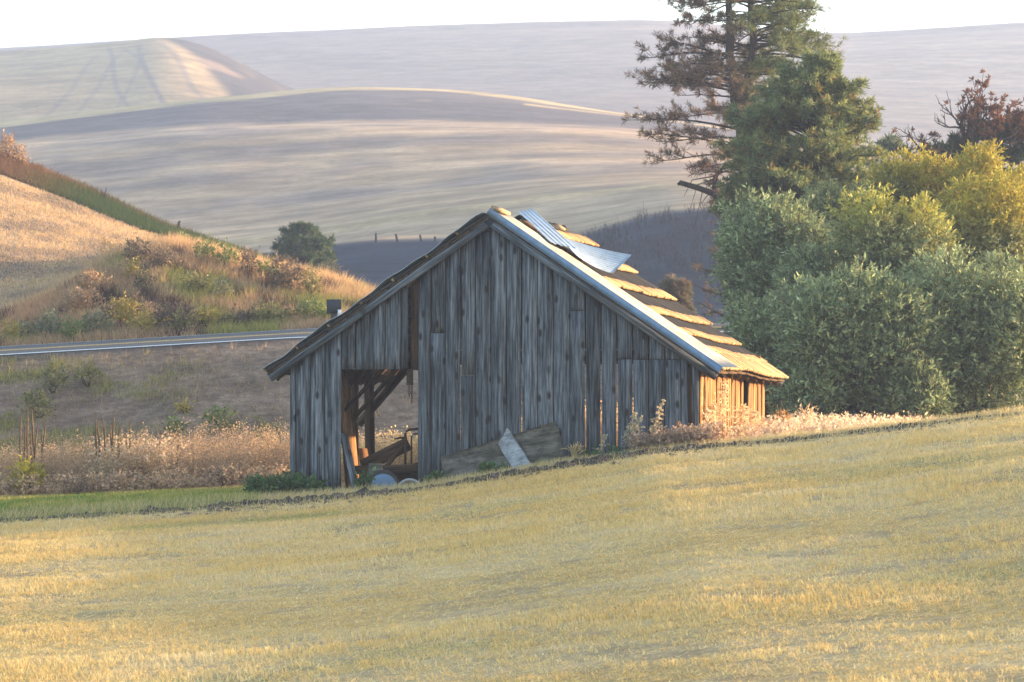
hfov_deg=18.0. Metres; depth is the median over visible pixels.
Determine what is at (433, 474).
green weed
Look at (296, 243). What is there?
round tree
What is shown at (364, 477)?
green weed
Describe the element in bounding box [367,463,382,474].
wooden block
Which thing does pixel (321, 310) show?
green shrub
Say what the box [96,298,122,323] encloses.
brown shrub
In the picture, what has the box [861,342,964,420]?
willow bush
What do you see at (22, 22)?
sky
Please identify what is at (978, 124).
dead tree
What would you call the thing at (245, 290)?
bank brush
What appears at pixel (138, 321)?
yellow shrub
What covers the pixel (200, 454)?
dry weeds
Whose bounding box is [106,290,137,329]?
yellow shrub
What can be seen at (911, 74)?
hill
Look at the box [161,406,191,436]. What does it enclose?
green shrub
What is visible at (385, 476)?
metal drum
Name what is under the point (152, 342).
road
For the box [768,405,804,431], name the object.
orange weed
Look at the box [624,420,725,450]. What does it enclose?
corner weeds
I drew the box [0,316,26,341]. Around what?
yellow shrub
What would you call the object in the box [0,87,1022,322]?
hill
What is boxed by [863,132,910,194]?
pale conifer
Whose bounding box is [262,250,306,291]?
brown shrub
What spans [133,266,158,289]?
dark shrub
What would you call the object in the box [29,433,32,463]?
mullein stalk
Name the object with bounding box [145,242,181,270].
brown shrub
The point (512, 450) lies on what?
metal sheet
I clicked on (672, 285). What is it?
bush
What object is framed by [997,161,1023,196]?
willow bush
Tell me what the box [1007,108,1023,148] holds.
dead tree
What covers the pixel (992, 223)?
willow bush
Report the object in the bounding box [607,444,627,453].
green weed
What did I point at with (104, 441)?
mullein stalk
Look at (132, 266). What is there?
yellow shrub
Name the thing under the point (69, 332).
green shrub
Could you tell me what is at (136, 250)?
brown shrub
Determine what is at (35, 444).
mullein stalk
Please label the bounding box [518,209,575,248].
corrugated sheet
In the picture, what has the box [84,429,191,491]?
pale weeds
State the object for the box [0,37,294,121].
spur hill
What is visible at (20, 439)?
mullein stalk
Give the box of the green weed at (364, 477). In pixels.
[350,466,377,491]
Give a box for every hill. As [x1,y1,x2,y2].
[0,20,1023,155]
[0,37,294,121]
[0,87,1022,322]
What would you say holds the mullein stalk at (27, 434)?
on the roadside hillside
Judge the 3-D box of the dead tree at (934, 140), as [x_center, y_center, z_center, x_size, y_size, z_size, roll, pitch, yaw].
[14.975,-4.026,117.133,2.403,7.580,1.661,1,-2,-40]
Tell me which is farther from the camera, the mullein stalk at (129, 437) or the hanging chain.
the mullein stalk at (129, 437)
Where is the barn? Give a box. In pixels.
[263,205,788,490]
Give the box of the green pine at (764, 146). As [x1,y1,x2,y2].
[706,45,891,310]
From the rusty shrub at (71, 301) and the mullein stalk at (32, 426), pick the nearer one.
the mullein stalk at (32, 426)
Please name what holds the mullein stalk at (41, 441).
on the roadside hillside
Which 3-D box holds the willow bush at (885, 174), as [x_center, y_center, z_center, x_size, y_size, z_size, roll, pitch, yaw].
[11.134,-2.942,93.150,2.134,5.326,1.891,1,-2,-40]
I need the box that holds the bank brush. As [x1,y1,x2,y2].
[0,233,378,345]
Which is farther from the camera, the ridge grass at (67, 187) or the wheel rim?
the ridge grass at (67, 187)
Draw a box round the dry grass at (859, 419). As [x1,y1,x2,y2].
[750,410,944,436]
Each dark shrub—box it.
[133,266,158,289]
[314,258,343,275]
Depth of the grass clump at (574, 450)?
58.15 m
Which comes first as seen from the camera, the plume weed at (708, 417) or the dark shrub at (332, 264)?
the plume weed at (708, 417)
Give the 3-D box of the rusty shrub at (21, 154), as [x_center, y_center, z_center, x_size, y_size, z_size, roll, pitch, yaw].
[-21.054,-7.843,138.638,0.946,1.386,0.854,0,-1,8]
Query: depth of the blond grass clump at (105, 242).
116.24 m
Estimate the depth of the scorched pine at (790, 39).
111.83 m
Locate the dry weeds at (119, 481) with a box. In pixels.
[0,460,289,495]
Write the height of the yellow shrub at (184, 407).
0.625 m
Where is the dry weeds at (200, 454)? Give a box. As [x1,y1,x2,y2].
[0,411,289,494]
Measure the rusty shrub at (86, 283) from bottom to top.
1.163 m
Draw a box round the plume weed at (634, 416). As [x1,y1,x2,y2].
[620,412,637,450]
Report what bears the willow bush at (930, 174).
on the roadside hillside
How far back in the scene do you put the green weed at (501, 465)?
58.51 m
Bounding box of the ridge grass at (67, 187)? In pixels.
[0,148,285,262]
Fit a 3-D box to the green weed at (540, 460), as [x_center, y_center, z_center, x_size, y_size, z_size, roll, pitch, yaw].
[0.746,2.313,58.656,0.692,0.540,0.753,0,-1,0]
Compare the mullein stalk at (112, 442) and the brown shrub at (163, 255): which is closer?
the mullein stalk at (112, 442)
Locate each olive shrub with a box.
[15,387,58,418]
[35,357,75,392]
[69,354,103,385]
[167,303,197,333]
[180,267,212,292]
[208,400,255,435]
[245,294,296,324]
[245,416,289,443]
[299,262,325,297]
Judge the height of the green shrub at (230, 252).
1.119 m
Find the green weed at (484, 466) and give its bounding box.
[473,459,497,474]
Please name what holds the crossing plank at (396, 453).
on the roadside hillside
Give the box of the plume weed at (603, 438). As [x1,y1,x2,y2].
[593,434,613,452]
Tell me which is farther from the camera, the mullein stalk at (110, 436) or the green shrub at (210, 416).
the green shrub at (210, 416)
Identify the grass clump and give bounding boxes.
[93,233,119,254]
[562,441,584,457]
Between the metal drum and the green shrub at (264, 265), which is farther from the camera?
the green shrub at (264, 265)
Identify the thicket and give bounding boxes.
[570,198,734,275]
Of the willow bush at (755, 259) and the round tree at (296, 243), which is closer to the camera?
the willow bush at (755, 259)
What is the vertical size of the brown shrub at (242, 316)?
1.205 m
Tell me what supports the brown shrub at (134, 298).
on the roadside hillside
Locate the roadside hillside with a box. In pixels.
[0,173,1023,517]
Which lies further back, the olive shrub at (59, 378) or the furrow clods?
the olive shrub at (59, 378)
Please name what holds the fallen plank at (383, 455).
in the barn
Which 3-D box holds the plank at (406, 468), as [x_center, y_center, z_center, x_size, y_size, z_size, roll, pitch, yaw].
[-2.329,2.411,60.879,1.451,0.160,0.055,-2,-2,11]
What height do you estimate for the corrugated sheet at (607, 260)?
0.796 m
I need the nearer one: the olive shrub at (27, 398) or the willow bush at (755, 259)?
the olive shrub at (27, 398)
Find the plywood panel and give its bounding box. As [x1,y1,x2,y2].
[440,421,564,478]
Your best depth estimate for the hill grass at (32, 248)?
123.41 m
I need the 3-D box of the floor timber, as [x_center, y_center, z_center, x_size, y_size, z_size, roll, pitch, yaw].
[-1.828,2.522,61.143,0.950,0.220,0.211,-14,-1,1]
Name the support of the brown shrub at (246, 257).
on the roadside hillside
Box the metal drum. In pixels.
[370,469,398,487]
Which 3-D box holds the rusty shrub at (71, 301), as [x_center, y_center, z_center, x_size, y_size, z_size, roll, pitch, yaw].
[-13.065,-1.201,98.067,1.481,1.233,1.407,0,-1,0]
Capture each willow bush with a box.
[699,183,839,346]
[709,280,805,417]
[757,250,961,420]
[765,228,846,318]
[765,348,854,419]
[797,170,885,254]
[811,175,976,315]
[861,147,929,212]
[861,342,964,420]
[889,139,963,217]
[893,248,992,285]
[898,240,1023,419]
[918,164,1023,293]
[937,138,1009,208]
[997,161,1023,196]
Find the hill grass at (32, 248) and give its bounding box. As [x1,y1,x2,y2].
[0,176,261,310]
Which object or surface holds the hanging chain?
hanging from the barn
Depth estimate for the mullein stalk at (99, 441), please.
67.12 m
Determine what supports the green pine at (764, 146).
on the roadside hillside
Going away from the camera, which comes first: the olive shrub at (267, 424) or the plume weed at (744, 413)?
the plume weed at (744, 413)
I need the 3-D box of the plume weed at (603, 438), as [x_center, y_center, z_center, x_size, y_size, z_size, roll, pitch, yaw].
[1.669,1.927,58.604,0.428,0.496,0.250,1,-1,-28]
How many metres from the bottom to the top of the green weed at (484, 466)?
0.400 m
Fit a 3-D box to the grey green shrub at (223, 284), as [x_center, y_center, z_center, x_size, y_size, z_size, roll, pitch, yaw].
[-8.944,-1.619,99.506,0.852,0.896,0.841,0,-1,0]
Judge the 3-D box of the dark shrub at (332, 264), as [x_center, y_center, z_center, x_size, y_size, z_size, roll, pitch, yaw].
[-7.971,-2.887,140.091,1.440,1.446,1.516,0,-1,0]
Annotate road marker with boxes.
[327,299,340,318]
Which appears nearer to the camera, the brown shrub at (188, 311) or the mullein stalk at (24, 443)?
the mullein stalk at (24, 443)
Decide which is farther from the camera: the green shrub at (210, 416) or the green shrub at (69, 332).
the green shrub at (69, 332)
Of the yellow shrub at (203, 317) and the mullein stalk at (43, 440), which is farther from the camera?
the yellow shrub at (203, 317)
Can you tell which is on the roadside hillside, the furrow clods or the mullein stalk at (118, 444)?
the mullein stalk at (118, 444)
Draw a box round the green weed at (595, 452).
[578,444,608,458]
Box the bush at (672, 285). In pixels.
[657,271,697,313]
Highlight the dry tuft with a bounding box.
[792,400,821,432]
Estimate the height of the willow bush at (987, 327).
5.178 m
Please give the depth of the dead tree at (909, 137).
116.59 m
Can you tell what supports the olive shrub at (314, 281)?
on the roadside hillside
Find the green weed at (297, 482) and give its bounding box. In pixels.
[267,469,334,493]
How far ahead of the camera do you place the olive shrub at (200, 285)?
99.50 m
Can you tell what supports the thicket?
on the hill at (354, 170)
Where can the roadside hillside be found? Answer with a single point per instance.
(388, 415)
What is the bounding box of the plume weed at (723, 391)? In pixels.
[714,381,736,437]
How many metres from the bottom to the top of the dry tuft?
1.015 m
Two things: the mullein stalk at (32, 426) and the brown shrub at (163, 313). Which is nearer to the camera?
the mullein stalk at (32, 426)
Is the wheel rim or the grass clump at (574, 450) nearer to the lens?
the grass clump at (574, 450)
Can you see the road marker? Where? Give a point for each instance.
(333, 306)
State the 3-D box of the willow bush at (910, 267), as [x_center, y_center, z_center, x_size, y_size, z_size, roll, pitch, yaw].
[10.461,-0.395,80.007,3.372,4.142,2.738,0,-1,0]
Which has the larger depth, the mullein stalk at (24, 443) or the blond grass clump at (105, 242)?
the blond grass clump at (105, 242)
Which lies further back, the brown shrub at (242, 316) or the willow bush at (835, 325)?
the brown shrub at (242, 316)
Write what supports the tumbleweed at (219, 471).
on the roadside hillside
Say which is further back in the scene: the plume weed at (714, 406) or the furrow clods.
the plume weed at (714, 406)
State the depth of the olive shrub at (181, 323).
95.24 m
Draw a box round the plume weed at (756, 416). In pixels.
[746,411,769,433]
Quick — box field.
[0,413,1023,681]
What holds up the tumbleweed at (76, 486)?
on the roadside hillside
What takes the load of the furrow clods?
on the field
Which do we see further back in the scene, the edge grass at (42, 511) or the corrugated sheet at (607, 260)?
the corrugated sheet at (607, 260)
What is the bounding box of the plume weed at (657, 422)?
[649,399,665,432]
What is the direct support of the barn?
on the roadside hillside
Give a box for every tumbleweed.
[59,472,93,493]
[198,461,243,487]
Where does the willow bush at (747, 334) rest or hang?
on the roadside hillside
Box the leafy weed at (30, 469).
[2,454,47,494]
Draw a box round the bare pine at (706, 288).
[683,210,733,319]
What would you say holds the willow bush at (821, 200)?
on the roadside hillside
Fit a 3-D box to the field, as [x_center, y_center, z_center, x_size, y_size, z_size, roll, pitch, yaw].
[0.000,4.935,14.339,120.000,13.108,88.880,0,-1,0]
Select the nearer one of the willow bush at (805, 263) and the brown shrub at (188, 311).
the willow bush at (805, 263)
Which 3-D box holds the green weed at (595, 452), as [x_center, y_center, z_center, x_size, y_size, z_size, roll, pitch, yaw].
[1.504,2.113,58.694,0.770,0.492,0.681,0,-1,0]
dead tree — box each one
[892,127,949,180]
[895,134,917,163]
[934,68,1023,213]
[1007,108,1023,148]
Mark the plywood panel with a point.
(542, 442)
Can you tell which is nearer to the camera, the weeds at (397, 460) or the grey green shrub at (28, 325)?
the weeds at (397, 460)
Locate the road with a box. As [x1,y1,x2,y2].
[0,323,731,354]
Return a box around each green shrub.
[16,319,47,338]
[33,307,72,338]
[52,315,88,341]
[75,307,117,335]
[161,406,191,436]
[185,399,235,430]
[190,232,219,262]
[208,276,234,298]
[209,237,242,266]
[251,258,281,278]
[291,294,330,320]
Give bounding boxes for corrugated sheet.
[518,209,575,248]
[566,238,630,272]
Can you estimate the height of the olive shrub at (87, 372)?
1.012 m
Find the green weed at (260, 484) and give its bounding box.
[238,472,281,494]
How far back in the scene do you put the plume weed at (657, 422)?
58.47 m
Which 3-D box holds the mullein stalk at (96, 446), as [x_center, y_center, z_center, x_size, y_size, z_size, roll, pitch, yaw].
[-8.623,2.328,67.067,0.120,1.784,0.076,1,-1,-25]
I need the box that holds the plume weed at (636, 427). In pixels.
[626,415,644,446]
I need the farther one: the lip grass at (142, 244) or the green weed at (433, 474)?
the lip grass at (142, 244)
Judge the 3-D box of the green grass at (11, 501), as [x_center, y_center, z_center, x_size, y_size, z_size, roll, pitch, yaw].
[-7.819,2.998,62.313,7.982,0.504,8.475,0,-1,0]
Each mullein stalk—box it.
[19,414,21,472]
[23,426,25,472]
[26,407,28,464]
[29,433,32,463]
[30,424,38,493]
[31,405,36,494]
[41,421,45,462]
[41,430,42,457]
[94,412,97,472]
[97,425,101,490]
[104,425,105,472]
[109,423,112,459]
[111,411,113,452]
[118,432,119,457]
[128,423,131,463]
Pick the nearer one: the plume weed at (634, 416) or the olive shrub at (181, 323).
the plume weed at (634, 416)
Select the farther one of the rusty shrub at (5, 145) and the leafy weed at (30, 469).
the rusty shrub at (5, 145)
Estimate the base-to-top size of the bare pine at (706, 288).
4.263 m
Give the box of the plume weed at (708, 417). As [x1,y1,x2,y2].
[701,408,716,430]
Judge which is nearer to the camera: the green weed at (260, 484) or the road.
the green weed at (260, 484)
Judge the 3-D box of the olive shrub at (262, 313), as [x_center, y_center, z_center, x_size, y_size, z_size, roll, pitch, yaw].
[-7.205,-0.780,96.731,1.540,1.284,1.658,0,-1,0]
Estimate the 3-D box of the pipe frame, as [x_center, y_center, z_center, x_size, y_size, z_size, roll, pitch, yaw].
[-1.782,2.170,60.779,0.909,1.156,0.052,0,-1,14]
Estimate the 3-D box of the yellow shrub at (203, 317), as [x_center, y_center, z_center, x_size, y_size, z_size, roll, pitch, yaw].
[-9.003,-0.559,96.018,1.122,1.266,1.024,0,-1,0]
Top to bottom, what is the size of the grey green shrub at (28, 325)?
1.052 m
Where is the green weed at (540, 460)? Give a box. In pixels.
[535,454,560,464]
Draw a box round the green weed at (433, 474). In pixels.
[422,470,447,483]
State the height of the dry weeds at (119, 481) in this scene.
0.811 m
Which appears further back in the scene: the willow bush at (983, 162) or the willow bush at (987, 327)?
the willow bush at (983, 162)
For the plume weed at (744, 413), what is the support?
on the roadside hillside
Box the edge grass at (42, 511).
[0,405,1023,522]
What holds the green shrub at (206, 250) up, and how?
on the roadside hillside
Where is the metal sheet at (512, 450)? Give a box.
[498,427,530,467]
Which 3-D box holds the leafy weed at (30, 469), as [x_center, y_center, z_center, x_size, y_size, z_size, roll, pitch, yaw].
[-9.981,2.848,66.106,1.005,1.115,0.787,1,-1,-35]
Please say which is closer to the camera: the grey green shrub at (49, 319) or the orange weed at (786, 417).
the orange weed at (786, 417)
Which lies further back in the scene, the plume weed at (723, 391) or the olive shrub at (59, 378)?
the olive shrub at (59, 378)
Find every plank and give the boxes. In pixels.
[341,433,357,489]
[355,464,417,473]
[359,439,410,464]
[385,443,403,464]
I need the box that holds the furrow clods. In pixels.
[0,412,1018,525]
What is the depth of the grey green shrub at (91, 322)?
95.23 m
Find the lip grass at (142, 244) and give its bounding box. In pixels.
[0,231,364,311]
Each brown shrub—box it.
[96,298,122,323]
[119,289,151,319]
[120,232,160,262]
[140,297,173,328]
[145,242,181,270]
[166,301,200,330]
[218,303,258,325]
[238,245,261,275]
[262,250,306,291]
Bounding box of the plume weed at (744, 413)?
[720,404,756,438]
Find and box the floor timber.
[395,473,417,482]
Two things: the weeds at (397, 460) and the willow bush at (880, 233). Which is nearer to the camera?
the weeds at (397, 460)
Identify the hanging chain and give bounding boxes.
[406,369,412,403]
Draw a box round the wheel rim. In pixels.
[398,478,419,485]
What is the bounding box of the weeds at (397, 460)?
[281,400,633,481]
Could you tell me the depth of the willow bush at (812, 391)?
75.18 m
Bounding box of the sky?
[0,0,1023,47]
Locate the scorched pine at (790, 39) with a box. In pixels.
[621,0,847,223]
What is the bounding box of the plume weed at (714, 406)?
[704,403,727,436]
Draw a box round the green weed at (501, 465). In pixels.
[491,461,510,470]
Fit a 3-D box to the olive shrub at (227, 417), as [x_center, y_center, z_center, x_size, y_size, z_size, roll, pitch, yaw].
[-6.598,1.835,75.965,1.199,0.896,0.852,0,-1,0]
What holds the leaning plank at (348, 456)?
on the roadside hillside
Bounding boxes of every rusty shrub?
[0,130,19,160]
[8,142,32,163]
[57,281,104,313]
[73,267,122,296]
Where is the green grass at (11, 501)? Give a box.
[0,483,275,511]
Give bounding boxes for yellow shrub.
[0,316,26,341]
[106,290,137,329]
[118,256,148,280]
[125,301,156,334]
[173,396,195,412]
[192,301,225,330]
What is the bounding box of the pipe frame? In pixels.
[394,428,417,478]
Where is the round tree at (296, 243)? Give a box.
[269,219,339,270]
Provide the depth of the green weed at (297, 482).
59.62 m
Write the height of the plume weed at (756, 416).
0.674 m

